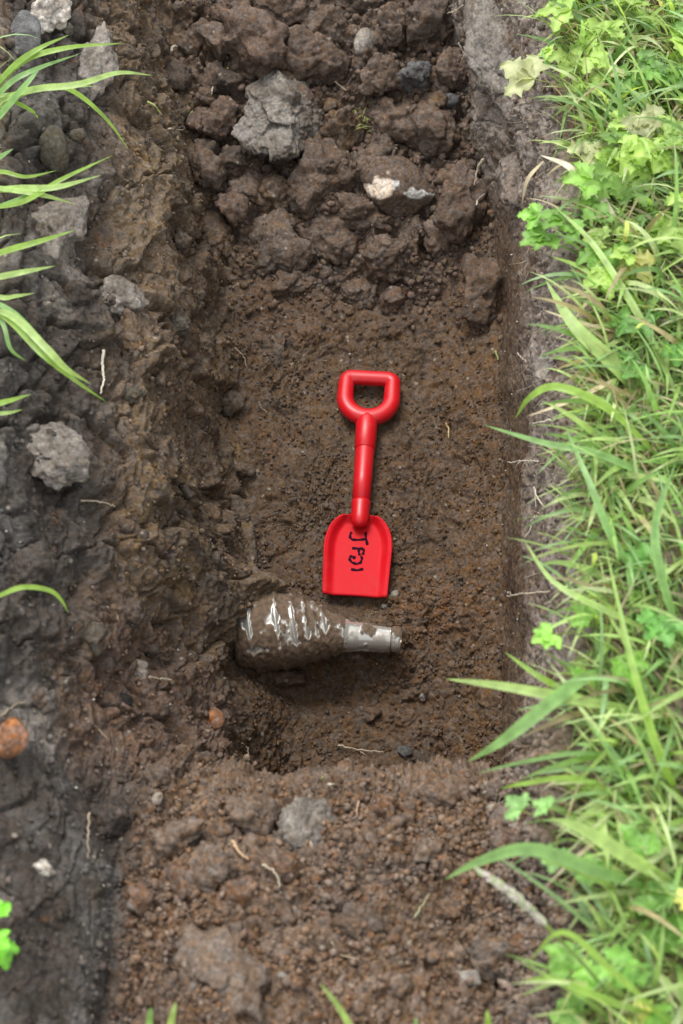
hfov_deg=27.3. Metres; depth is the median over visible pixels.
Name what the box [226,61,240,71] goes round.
soil clod
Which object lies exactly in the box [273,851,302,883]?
soil clod
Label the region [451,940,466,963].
soil clod
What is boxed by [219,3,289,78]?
soil clod
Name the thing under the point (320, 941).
soil clod
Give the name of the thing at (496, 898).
soil clod
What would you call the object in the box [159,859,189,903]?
soil clod
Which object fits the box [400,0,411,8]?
soil clod
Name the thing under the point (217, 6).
soil clod
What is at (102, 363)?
root
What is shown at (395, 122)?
soil clod
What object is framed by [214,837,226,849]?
soil clod
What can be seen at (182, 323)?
soil clod
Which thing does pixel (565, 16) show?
buttercup plant
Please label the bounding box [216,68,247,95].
soil clod
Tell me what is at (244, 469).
soil clod
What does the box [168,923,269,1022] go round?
soil clod
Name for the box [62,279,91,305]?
soil clod
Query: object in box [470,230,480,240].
soil clod
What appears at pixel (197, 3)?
soil clod
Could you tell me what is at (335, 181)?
soil clod
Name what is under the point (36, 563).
clay lump
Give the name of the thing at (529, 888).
soil clod
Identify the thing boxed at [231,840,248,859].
root
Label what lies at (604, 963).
tall grass
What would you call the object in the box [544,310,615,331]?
straw
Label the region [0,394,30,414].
grass tuft
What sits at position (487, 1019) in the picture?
tall grass
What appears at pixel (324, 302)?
soil clod
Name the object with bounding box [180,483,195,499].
soil clod
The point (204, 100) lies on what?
soil clod
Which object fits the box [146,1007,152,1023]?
tall grass
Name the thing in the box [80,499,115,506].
root
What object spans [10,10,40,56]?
stone
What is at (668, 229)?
buttercup plant
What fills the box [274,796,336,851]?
clay lump
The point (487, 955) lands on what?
soil clod
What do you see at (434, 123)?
soil clod
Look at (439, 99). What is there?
soil clod
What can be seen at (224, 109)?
soil clod
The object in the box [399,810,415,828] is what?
soil clod
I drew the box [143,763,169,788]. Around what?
soil clod
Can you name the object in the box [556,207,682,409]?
tall grass
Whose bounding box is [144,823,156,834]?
soil clod
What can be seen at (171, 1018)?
tall grass
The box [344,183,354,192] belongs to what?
soil clod
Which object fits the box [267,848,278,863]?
soil clod
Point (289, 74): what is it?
soil clod
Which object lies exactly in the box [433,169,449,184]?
soil clod
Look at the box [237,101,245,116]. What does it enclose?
soil clod
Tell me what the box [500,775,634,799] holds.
tall grass
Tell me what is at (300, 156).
soil clod
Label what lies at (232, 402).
soil clod
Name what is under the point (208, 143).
soil clod
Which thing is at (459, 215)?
soil clod
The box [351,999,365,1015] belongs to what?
soil clod
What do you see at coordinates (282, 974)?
stone
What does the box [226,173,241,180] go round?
soil clod
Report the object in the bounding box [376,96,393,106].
soil clod
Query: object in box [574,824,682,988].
buttercup plant
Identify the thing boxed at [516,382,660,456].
tall grass
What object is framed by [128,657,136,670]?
soil clod
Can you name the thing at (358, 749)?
root
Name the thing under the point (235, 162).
soil clod
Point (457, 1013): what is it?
soil clod
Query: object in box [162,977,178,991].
soil clod
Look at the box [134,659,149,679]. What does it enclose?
clay lump
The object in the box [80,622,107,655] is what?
soil clod
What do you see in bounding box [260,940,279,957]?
soil clod
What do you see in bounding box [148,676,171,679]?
root
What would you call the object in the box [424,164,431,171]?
soil clod
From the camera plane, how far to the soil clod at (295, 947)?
1.69 m
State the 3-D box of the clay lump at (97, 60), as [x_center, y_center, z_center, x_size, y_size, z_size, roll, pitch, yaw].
[-0.416,-0.762,2.402,0.075,0.052,0.178,17,61,10]
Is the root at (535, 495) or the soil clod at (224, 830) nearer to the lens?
the soil clod at (224, 830)
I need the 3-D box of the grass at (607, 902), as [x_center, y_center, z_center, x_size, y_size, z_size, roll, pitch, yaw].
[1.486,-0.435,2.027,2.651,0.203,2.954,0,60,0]
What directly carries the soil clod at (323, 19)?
on the ground at (172, 612)
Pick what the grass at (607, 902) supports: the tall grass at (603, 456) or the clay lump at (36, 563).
the tall grass at (603, 456)
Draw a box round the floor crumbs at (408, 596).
[223,238,510,775]
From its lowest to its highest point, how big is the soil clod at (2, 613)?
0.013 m
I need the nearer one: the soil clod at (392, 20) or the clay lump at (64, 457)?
the clay lump at (64, 457)
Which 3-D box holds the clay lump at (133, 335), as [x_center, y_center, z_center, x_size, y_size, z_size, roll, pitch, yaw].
[-0.328,-0.272,2.205,0.046,0.038,0.093,0,60,0]
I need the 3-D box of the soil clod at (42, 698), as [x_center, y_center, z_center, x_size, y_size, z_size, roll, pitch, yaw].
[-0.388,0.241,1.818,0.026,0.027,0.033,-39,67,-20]
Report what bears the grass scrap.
on the ground at (172, 612)
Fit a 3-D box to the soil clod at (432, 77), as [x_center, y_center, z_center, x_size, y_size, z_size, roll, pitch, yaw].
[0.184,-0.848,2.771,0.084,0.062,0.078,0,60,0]
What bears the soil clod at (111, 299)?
on the ground at (172, 612)
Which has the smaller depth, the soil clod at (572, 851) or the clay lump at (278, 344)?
the soil clod at (572, 851)
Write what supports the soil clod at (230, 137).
on the ground at (172, 612)
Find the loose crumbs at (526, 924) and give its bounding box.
[107,703,589,1023]
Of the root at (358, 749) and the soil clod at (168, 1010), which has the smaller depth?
the soil clod at (168, 1010)
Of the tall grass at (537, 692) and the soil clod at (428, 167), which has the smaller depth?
the tall grass at (537, 692)
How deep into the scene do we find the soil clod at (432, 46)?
2.75 m
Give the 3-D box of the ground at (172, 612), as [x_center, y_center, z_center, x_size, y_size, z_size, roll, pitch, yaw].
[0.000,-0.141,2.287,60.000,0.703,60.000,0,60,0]
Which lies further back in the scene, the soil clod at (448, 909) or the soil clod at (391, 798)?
the soil clod at (391, 798)
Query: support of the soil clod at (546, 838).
on the ground at (172, 612)
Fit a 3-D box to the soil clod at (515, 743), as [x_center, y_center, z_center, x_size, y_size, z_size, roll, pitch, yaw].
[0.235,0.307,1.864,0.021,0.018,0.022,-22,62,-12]
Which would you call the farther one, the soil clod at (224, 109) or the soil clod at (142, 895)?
the soil clod at (224, 109)
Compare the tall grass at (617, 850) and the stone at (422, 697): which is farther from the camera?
the stone at (422, 697)
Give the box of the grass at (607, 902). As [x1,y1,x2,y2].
[499,0,682,1023]
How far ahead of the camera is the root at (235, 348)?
2.64 m
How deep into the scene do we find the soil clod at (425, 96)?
2.73 m
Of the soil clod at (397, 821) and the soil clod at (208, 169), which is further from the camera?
the soil clod at (208, 169)
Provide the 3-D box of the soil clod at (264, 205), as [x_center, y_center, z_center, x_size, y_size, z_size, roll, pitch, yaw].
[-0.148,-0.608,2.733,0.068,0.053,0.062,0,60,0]
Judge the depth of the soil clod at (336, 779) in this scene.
1.92 m
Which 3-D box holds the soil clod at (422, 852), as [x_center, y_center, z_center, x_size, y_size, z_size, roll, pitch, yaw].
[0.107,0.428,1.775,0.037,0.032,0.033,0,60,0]
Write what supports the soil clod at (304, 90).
on the ground at (172, 612)
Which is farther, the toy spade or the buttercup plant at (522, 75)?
the toy spade
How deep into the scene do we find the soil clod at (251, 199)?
2.70 m
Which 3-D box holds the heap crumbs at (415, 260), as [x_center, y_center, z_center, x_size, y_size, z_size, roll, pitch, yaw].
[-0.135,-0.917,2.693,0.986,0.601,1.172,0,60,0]
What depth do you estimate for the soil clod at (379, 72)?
2.72 m
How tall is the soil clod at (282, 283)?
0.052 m
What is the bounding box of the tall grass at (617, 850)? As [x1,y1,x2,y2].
[550,818,682,887]
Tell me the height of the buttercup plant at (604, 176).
0.082 m
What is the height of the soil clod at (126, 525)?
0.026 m
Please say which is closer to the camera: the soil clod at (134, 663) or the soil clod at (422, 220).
the soil clod at (134, 663)
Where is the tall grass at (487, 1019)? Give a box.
[485,1010,490,1023]
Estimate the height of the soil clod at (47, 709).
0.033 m
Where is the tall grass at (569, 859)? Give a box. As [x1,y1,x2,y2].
[446,842,665,894]
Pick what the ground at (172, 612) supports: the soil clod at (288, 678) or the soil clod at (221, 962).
the soil clod at (288, 678)
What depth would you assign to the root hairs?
1.98 m
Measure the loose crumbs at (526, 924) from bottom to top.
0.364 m
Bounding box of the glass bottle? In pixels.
[235,591,402,672]
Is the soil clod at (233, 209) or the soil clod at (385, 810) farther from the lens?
the soil clod at (233, 209)
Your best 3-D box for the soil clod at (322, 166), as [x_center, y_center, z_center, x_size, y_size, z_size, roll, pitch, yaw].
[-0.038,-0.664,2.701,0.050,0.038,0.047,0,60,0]
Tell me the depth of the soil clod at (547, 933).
1.66 m
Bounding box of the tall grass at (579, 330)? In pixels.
[546,281,650,402]
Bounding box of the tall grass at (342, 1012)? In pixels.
[320,983,351,1023]
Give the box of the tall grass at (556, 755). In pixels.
[476,751,624,773]
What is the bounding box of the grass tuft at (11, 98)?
[0,35,148,146]
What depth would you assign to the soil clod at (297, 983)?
1.65 m
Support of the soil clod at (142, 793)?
on the ground at (172, 612)
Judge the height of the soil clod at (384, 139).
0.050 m
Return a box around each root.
[0,701,24,716]
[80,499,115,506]
[85,718,106,738]
[86,812,90,858]
[100,349,104,393]
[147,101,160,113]
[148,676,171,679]
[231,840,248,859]
[234,347,246,367]
[262,864,280,893]
[326,783,334,787]
[330,941,359,959]
[338,744,382,754]
[356,801,359,815]
[414,893,429,917]
[474,158,483,185]
[507,590,550,596]
[510,459,537,466]
[525,486,543,536]
[532,418,551,423]
[563,623,569,646]
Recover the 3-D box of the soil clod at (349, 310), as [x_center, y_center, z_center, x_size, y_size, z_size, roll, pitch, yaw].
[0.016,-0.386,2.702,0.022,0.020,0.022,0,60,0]
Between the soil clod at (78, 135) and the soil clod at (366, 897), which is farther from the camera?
the soil clod at (78, 135)
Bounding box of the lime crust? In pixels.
[32,859,55,876]
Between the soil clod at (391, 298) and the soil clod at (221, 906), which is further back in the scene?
the soil clod at (391, 298)
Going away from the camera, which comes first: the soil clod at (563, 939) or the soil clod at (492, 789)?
the soil clod at (563, 939)
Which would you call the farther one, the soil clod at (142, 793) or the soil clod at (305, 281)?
the soil clod at (305, 281)
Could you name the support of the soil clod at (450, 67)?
on the soil clod at (432, 77)
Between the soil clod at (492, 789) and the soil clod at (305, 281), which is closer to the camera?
the soil clod at (492, 789)
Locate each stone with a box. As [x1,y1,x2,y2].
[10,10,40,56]
[38,125,68,173]
[127,899,139,910]
[152,792,162,804]
[207,707,224,728]
[277,971,287,980]
[354,28,373,54]
[360,154,434,218]
[391,590,398,596]
[397,745,411,757]
[419,693,424,701]
[444,93,458,107]
[448,660,454,668]
[459,969,480,987]
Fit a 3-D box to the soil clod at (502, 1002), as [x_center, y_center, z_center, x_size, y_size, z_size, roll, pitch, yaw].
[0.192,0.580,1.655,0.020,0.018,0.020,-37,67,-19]
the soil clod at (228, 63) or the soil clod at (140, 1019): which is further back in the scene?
the soil clod at (228, 63)
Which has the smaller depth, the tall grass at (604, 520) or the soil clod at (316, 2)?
the tall grass at (604, 520)
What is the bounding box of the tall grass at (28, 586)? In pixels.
[0,584,67,611]
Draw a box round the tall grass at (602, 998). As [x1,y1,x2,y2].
[522,977,651,1014]
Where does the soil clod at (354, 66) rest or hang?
on the ground at (172, 612)
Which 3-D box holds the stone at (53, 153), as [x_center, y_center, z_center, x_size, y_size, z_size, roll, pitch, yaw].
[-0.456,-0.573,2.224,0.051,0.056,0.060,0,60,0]
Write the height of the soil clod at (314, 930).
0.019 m
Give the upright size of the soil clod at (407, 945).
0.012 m
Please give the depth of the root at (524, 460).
2.19 m
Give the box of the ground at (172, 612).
[0,0,682,1023]
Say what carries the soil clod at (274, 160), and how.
on the ground at (172, 612)
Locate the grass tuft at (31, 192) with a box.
[0,149,109,208]
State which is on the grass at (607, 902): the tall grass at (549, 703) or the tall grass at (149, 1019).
the tall grass at (549, 703)
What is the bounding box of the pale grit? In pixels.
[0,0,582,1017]
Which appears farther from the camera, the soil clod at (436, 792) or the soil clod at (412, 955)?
the soil clod at (436, 792)
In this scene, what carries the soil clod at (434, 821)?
on the ground at (172, 612)
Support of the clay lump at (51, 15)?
on the ground at (172, 612)
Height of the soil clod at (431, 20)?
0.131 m
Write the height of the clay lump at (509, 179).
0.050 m
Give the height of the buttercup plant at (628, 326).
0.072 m
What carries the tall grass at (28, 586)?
on the ground at (172, 612)
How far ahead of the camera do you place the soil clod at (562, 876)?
1.60 m
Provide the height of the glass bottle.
0.145 m
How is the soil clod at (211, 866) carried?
on the ground at (172, 612)
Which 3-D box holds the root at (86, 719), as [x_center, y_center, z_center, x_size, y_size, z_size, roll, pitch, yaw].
[-0.328,0.289,1.890,0.034,0.033,0.008,30,64,16]
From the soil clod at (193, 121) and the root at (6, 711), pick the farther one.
the soil clod at (193, 121)
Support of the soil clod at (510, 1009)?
on the ground at (172, 612)
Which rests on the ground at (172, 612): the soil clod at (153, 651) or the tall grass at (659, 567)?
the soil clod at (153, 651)
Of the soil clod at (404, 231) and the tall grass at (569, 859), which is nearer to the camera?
the tall grass at (569, 859)
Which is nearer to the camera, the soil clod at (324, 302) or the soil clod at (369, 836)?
the soil clod at (369, 836)
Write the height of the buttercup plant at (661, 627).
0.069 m
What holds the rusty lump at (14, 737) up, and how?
on the ground at (172, 612)
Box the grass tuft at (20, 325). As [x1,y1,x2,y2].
[0,302,105,401]
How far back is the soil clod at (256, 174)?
2.72 m
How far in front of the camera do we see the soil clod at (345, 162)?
2.71 m
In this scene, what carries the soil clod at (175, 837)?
on the ground at (172, 612)
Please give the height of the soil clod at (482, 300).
0.109 m
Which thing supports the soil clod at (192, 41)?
on the ground at (172, 612)
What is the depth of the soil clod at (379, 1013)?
1.64 m
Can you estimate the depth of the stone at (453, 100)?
2.73 m
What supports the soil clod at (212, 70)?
on the ground at (172, 612)
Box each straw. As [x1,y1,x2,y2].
[522,161,542,201]
[530,377,617,415]
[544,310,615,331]
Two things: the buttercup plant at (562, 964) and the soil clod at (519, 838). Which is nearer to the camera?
the buttercup plant at (562, 964)
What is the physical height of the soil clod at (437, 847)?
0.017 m
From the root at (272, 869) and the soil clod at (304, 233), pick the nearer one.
the root at (272, 869)
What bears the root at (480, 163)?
on the ground at (172, 612)
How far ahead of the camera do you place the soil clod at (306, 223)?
2.72 m
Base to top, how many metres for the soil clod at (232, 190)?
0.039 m
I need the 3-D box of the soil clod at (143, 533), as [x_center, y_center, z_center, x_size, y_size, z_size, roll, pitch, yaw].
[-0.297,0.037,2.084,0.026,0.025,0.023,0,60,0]
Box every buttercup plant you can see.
[0,900,19,969]
[499,54,664,164]
[504,792,570,873]
[517,202,656,283]
[531,603,649,688]
[533,49,552,88]
[534,0,682,65]
[538,19,624,107]
[544,940,671,1023]
[561,127,660,221]
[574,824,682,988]
[582,220,660,299]
[593,109,682,182]
[608,279,682,383]
[613,21,682,93]
[620,541,682,648]
[622,133,682,253]
[628,888,682,1023]
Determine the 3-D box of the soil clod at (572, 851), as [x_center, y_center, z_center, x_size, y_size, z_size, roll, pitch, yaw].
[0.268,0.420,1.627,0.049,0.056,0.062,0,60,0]
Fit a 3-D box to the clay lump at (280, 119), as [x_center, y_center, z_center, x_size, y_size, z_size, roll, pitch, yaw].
[-0.117,-0.757,2.720,0.162,0.124,0.231,16,61,9]
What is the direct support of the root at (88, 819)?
on the ground at (172, 612)
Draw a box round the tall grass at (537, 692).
[448,679,654,712]
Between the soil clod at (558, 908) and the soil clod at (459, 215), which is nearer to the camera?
the soil clod at (558, 908)
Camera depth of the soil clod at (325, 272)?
2.71 m
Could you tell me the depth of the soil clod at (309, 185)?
2.70 m
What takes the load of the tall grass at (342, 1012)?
on the ground at (172, 612)
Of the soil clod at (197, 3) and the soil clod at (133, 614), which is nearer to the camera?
the soil clod at (133, 614)
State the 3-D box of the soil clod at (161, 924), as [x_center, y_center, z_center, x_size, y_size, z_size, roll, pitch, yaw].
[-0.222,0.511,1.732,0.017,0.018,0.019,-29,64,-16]
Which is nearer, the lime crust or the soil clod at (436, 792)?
the lime crust
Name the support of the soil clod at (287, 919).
on the ground at (172, 612)
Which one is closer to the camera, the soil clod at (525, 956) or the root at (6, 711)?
the soil clod at (525, 956)
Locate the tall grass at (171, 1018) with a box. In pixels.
[168,1003,175,1023]
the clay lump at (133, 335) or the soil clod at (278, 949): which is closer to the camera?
the soil clod at (278, 949)
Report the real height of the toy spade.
0.045 m
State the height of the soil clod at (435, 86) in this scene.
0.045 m
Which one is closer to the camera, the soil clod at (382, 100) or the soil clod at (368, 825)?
the soil clod at (368, 825)
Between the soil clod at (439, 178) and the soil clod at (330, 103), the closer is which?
the soil clod at (439, 178)
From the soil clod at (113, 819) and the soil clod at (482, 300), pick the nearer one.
the soil clod at (113, 819)
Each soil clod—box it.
[0,607,5,621]
[4,36,14,48]
[33,686,54,709]
[40,689,56,715]
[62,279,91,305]
[64,23,73,35]
[68,128,85,143]
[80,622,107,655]
[89,802,133,837]
[100,291,115,306]
[115,992,126,1006]
[117,517,134,533]
[122,385,147,404]
[123,597,145,624]
[124,881,156,916]
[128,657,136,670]
[130,1013,156,1023]
[136,529,149,544]
[137,786,149,804]
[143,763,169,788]
[144,643,160,657]
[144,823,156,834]
[150,815,204,860]
[154,921,164,928]
[155,371,167,386]
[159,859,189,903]
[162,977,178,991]
[164,59,192,90]
[165,1003,178,1018]
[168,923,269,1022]
[168,970,178,981]
[170,313,192,336]
[171,1,186,11]
[173,228,192,254]
[174,743,188,756]
[177,17,208,57]
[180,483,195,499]
[184,840,235,902]
[186,105,223,134]
[186,980,200,992]
[189,148,226,191]
[192,0,203,6]
[194,137,219,155]
[196,21,227,60]
[196,86,212,99]
[197,60,223,96]
[199,95,214,105]
[199,209,234,257]
[200,95,238,141]
[203,0,253,22]
[214,192,249,227]
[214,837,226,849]
[214,901,230,917]
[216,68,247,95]
[217,822,233,837]
[218,144,249,176]
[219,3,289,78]
[219,875,258,908]
[221,144,229,150]
[221,389,244,417]
[224,791,280,836]
[225,187,237,194]
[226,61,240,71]
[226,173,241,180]
[227,134,233,141]
[227,166,260,198]
[230,920,242,934]
[234,461,255,476]
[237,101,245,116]
[239,70,257,80]
[244,171,260,192]
[247,207,316,275]
[248,196,257,202]
[252,0,315,25]
[253,171,263,179]
[255,191,273,213]
[258,170,288,212]
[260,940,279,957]
[261,163,272,173]
[267,155,277,163]
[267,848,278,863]
[269,269,297,297]
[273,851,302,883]
[273,943,291,963]
[274,669,305,687]
[278,270,317,295]
[278,907,297,929]
[279,69,297,80]
[282,916,346,962]
[284,24,350,86]
[287,135,355,220]
[290,975,305,991]
[292,939,301,950]
[296,152,302,159]
[297,83,314,100]
[297,228,311,239]
[300,4,347,44]
[302,219,309,226]
[306,77,313,85]
[306,775,319,786]
[306,924,320,938]
[308,213,361,265]
[310,0,321,7]
[311,87,323,108]
[316,155,334,174]
[317,105,364,149]
[317,265,332,280]
[319,910,332,918]
[320,298,330,305]
[323,97,337,112]
[328,174,340,190]
[330,901,384,939]
[331,0,383,19]
[331,774,342,784]
[332,190,393,234]
[333,275,338,284]
[334,1016,343,1023]
[340,275,379,310]
[341,157,349,165]
[342,829,355,843]
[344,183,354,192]
[344,305,355,315]
[347,24,357,35]
[350,151,358,161]
[351,56,365,68]
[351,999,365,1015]
[352,142,388,183]
[352,856,367,870]
[353,706,381,724]
[354,45,377,61]
[354,57,365,67]
[355,14,361,23]
[355,238,405,283]
[358,52,403,96]
[359,101,420,148]
[360,820,375,829]
[360,826,380,843]
[363,894,370,901]
[365,134,372,139]
[368,960,385,980]
[369,132,394,154]
[369,812,376,820]
[371,234,399,263]
[372,31,383,47]
[372,799,396,823]
[374,1,411,49]
[375,1009,385,1023]
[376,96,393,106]
[378,285,407,314]
[379,794,399,809]
[387,973,413,997]
[390,815,405,828]
[393,214,424,244]
[396,45,406,50]
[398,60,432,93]
[399,800,415,810]
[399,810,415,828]
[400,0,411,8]
[400,100,417,114]
[401,937,414,951]
[406,0,455,52]
[407,948,417,961]
[411,214,425,225]
[412,100,461,159]
[412,837,436,864]
[413,42,423,51]
[418,92,440,109]
[418,137,439,157]
[418,774,474,810]
[422,219,452,258]
[423,41,437,54]
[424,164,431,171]
[424,815,438,829]
[425,947,440,965]
[427,90,447,108]
[428,62,443,86]
[429,929,445,941]
[431,79,439,91]
[431,839,444,854]
[432,160,487,243]
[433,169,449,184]
[434,46,468,90]
[439,896,464,922]
[450,243,459,250]
[450,1007,468,1021]
[451,158,478,175]
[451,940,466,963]
[460,252,502,333]
[463,99,470,109]
[465,930,519,982]
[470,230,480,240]
[486,779,504,800]
[488,801,530,834]
[489,769,500,780]
[490,830,508,848]
[494,894,500,904]
[495,998,513,1012]
[507,932,524,948]
[507,1006,518,1022]
[510,736,524,750]
[515,833,525,841]
[519,725,540,744]
[520,954,530,960]
[520,1004,532,1014]
[524,878,535,894]
[539,828,567,848]
[544,930,550,944]
[547,889,565,913]
[549,873,564,889]
[552,935,574,944]
[565,848,589,881]
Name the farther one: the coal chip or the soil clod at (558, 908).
the coal chip
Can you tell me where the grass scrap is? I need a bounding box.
[352,102,370,131]
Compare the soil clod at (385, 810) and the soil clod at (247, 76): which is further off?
the soil clod at (247, 76)
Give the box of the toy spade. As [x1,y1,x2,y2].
[322,370,400,597]
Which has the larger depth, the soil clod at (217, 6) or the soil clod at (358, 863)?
the soil clod at (217, 6)
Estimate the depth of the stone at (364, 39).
2.73 m
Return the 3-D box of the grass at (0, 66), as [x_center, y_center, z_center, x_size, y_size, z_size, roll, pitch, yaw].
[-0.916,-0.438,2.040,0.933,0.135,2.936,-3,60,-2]
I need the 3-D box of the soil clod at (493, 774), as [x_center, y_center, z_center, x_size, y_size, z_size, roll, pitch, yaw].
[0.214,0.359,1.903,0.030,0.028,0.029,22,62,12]
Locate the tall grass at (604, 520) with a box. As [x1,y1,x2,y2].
[565,427,645,587]
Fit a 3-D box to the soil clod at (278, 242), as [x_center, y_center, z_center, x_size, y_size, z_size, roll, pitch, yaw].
[-0.123,-0.509,2.725,0.149,0.118,0.130,31,65,17]
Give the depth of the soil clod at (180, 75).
2.73 m
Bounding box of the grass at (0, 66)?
[0,33,36,237]
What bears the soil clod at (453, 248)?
on the ground at (172, 612)
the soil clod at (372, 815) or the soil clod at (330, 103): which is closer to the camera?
the soil clod at (372, 815)
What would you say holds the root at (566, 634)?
on the ground at (172, 612)
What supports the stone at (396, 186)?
on the ground at (172, 612)
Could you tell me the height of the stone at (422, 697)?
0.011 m
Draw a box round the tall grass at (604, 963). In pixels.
[529,929,671,1023]
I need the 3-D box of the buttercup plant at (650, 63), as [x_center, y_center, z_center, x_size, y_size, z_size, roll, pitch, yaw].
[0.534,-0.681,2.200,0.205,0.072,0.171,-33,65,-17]
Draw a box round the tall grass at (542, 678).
[505,652,560,688]
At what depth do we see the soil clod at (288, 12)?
2.74 m
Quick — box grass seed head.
[474,866,631,1018]
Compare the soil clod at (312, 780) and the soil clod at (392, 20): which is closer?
the soil clod at (312, 780)
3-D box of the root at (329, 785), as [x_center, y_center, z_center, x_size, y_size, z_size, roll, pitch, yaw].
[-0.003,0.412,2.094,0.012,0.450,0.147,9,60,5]
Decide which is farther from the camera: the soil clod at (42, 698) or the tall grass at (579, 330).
the tall grass at (579, 330)
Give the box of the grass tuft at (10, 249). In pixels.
[0,230,73,299]
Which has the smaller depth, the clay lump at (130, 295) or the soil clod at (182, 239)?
the clay lump at (130, 295)
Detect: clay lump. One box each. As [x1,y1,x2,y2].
[7,540,57,585]
[26,195,89,263]
[26,421,90,490]
[30,0,71,33]
[77,21,119,96]
[98,274,149,321]
[120,308,146,360]
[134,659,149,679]
[231,69,322,161]
[272,331,284,367]
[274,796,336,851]
[462,0,514,125]
[499,149,519,209]
[534,353,549,379]
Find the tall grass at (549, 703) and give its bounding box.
[467,665,612,761]
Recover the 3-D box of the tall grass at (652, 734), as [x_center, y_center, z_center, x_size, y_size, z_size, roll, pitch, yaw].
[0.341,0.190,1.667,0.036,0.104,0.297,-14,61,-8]
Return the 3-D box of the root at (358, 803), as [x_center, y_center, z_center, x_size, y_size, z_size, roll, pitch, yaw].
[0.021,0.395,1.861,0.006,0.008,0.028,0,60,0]
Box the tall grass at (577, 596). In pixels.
[523,539,643,629]
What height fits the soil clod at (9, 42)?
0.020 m
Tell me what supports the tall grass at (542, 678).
on the grass at (607, 902)
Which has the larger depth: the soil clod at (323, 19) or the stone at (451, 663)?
the soil clod at (323, 19)
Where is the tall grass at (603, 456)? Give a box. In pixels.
[485,425,674,491]
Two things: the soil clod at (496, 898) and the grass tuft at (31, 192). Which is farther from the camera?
the grass tuft at (31, 192)
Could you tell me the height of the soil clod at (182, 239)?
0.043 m
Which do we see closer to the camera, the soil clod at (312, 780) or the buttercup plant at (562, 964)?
the buttercup plant at (562, 964)
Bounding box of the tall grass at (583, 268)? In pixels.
[551,256,665,317]
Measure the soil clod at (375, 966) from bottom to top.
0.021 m
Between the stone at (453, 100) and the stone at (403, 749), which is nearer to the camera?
the stone at (403, 749)
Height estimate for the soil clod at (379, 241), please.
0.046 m
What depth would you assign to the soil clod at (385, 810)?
1.83 m
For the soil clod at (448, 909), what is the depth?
1.74 m
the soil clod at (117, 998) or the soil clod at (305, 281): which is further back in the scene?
the soil clod at (305, 281)
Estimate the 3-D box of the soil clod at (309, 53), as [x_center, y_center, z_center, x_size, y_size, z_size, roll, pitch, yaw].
[-0.058,-0.902,2.771,0.155,0.133,0.128,0,60,0]
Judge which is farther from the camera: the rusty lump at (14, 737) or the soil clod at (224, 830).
the soil clod at (224, 830)
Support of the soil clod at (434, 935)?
on the ground at (172, 612)
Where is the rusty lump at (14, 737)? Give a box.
[0,716,28,758]
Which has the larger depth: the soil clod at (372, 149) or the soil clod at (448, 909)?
the soil clod at (372, 149)
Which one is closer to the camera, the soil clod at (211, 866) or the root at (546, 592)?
the soil clod at (211, 866)
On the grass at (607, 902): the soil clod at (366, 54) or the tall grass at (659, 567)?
the tall grass at (659, 567)
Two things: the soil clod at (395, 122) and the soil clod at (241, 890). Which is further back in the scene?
the soil clod at (395, 122)
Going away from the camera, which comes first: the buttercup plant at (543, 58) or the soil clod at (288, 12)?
the buttercup plant at (543, 58)
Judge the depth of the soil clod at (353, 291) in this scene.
2.70 m
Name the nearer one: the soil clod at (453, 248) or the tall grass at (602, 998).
the tall grass at (602, 998)
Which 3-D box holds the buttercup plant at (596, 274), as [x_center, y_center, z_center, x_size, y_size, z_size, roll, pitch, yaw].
[0.392,-0.369,2.017,0.098,0.076,0.174,38,67,19]
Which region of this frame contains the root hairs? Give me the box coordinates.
[494,0,591,1020]
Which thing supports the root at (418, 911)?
on the ground at (172, 612)
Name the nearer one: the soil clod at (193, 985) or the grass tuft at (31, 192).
the soil clod at (193, 985)
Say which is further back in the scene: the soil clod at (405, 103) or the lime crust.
the soil clod at (405, 103)
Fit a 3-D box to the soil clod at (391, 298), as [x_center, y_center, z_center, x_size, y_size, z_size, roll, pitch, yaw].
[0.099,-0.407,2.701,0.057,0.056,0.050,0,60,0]
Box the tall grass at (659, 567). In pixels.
[650,462,682,643]
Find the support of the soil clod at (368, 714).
on the ground at (172, 612)
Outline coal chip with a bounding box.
[120,693,132,705]
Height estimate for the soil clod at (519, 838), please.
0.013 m
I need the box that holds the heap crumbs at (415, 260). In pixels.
[0,0,557,371]
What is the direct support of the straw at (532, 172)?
on the ground at (172, 612)
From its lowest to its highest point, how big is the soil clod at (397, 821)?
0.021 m
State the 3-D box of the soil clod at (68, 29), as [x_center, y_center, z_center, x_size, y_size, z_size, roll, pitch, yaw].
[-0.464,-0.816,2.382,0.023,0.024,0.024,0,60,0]
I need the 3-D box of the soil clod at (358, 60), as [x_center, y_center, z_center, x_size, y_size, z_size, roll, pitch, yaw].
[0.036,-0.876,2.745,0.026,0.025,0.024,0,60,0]
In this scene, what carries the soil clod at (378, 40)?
on the ground at (172, 612)
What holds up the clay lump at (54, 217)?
on the ground at (172, 612)
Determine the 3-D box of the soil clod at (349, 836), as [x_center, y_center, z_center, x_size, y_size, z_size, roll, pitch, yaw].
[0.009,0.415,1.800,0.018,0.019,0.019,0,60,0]
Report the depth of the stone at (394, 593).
2.44 m
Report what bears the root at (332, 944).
on the soil clod at (320, 941)
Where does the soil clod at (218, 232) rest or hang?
on the ground at (172, 612)
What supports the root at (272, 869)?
on the ground at (172, 612)
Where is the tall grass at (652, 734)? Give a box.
[605,546,682,797]

